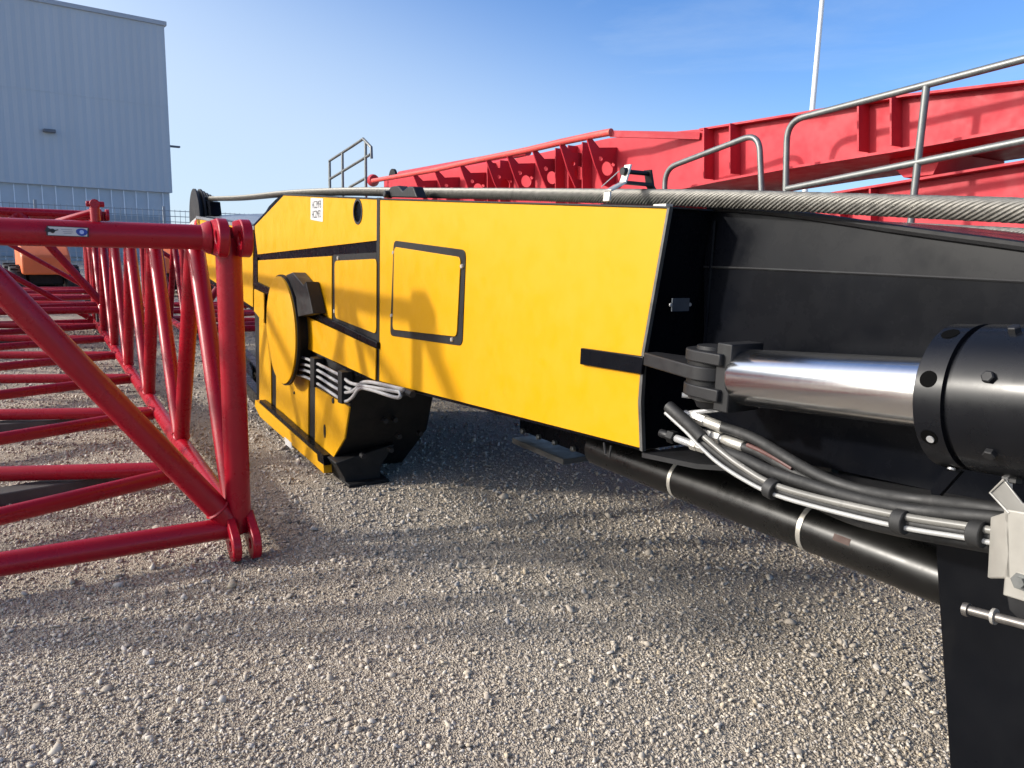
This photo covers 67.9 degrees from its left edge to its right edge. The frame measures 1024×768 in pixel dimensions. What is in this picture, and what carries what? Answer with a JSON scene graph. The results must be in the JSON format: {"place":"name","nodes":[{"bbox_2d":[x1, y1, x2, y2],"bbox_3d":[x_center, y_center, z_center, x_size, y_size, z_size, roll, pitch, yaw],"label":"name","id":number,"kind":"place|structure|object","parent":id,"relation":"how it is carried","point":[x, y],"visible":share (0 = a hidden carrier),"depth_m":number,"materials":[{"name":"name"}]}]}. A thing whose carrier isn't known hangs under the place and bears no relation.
{"place":"outdoors","nodes":[
{"label":"outdoors","id":0,"kind":"place"},
{"bbox_2d":[0,0,179,260],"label":"warehouse","id":1,"kind":"structure","parent":0,"point":[84,116],"depth_m":55.80,"materials":[{"name":"white metal"}]},
{"bbox_2d":[0,215,160,257],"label":"dock door","id":2,"kind":"structure","parent":1,"relation":"in","point":[151,219],"depth_m":58.26,"materials":[{"name":"grey metal"}]},
{"bbox_2d":[0,260,949,767],"bbox_3d":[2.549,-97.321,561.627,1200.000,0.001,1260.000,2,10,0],"label":"gravel ground","id":3,"kind":"structure","parent":0,"point":[304,758],"depth_m":3.40,"materials":[{"name":"grey gravel"}]},
{"bbox_2d":[0,419,79,431],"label":"timber beam","id":4,"kind":"structure","parent":3,"relation":"on","point":[7,425],"depth_m":6.54,"materials":[{"name":"grey wood"}]},
{"bbox_2d":[2,246,79,286],"bbox_3d":[-13.060,-3.219,20.994,1.658,1.723,3.256,-6,13,-37],"label":"wheel loader","id":5,"kind":"object","parent":3,"relation":"on","point":[31,270],"visible":0.33,"depth_m":19.79,"materials":[{"name":"orange metal"}]},
{"bbox_2d":[0,478,122,506],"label":"timber beam","id":6,"kind":"structure","parent":3,"relation":"on","point":[17,493],"depth_m":4.87,"materials":[{"name":"grey wood"}]},
{"bbox_2d":[0,199,261,576],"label":"lattice section","id":7,"kind":"object","parent":6,"relation":"on","point":[222,503],"visible":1,"depth_m":4.04,"materials":[{"name":"paint"}]},
{"bbox_2d":[0,199,244,281],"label":"fence","id":8,"kind":"object","parent":3,"relation":"on","point":[163,210],"visible":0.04,"depth_m":28.18,"materials":[{"name":"grey metal"}]},
{"bbox_2d":[163,249,213,290],"bbox_3d":[-10.393,-3.689,23.993,1.680,1.746,3.300,0,10,-10],"label":"wheel loader","id":9,"kind":"object","parent":3,"relation":"on","point":[167,262],"visible":0.06,"depth_m":22.50,"materials":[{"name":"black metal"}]},
{"bbox_2d":[140,248,254,332],"bbox_3d":[-6.149,-2.200,15.973,2.408,1.760,6.355,-5,12,-31],"label":"lattice section","id":10,"kind":"object","parent":3,"relation":"on","point":[175,257],"visible":0.04,"depth_m":14.19,"materials":[{"name":"paint"}]},
{"bbox_2d":[245,347,256,404],"bbox_3d":[-3.304,-0.158,9.507,0.362,0.140,5.094,-3,11,-25],"label":"steel frame","id":11,"kind":"object","parent":3,"relation":"on","point":[250,373],"visible":0.14,"depth_m":8.95,"materials":[{"name":"black paint"}]},
{"bbox_2d":[189,55,1023,767],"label":"crane mast","id":12,"kind":"object","parent":3,"relation":"on","point":[847,391],"visible":0.98,"depth_m":2.47,"materials":[{"name":"yellow metal"}]},
{"bbox_2d":[205,187,1023,223],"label":"wire rope","id":13,"kind":"object","parent":12,"relation":"attached to","point":[987,209],"visible":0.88,"depth_m":2.22,"materials":[{"name":"metal"}]},
{"bbox_2d":[900,222,1023,232],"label":"wire rope","id":14,"kind":"object","parent":12,"relation":"on","point":[1015,229],"visible":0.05,"depth_m":2.92,"materials":[{"name":"metal"}]},
{"bbox_2d":[367,80,1023,227],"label":"boom girder","id":15,"kind":"object","parent":3,"relation":"on","point":[871,135],"visible":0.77,"depth_m":5.18,"materials":[{"name":"red metal"}]},
{"bbox_2d":[802,0,824,191],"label":"lamp post","id":16,"kind":"object","parent":3,"relation":"on","point":[816,60],"visible":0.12,"depth_m":31.97,"materials":[{"name":"white metal"}]},
{"bbox_2d":[58,0,1023,223],"label":"sky","id":17,"kind":"structure","parent":0,"point":[262,94],"materials":[{"name":"blue"}]},
{"bbox_3d":[-7.278,-1.140,13.596,0.280,0.447,0.200,-5,12,-31],"label":"timber block","id":18,"kind":"object","parent":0,"visible":0},
{"bbox_2d":[0,207,109,314],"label":"lattice section","id":19,"kind":"object","parent":18,"relation":"on","point":[85,290],"visible":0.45,"depth_m":12.38,"materials":[{"name":"paint"}]}
]}

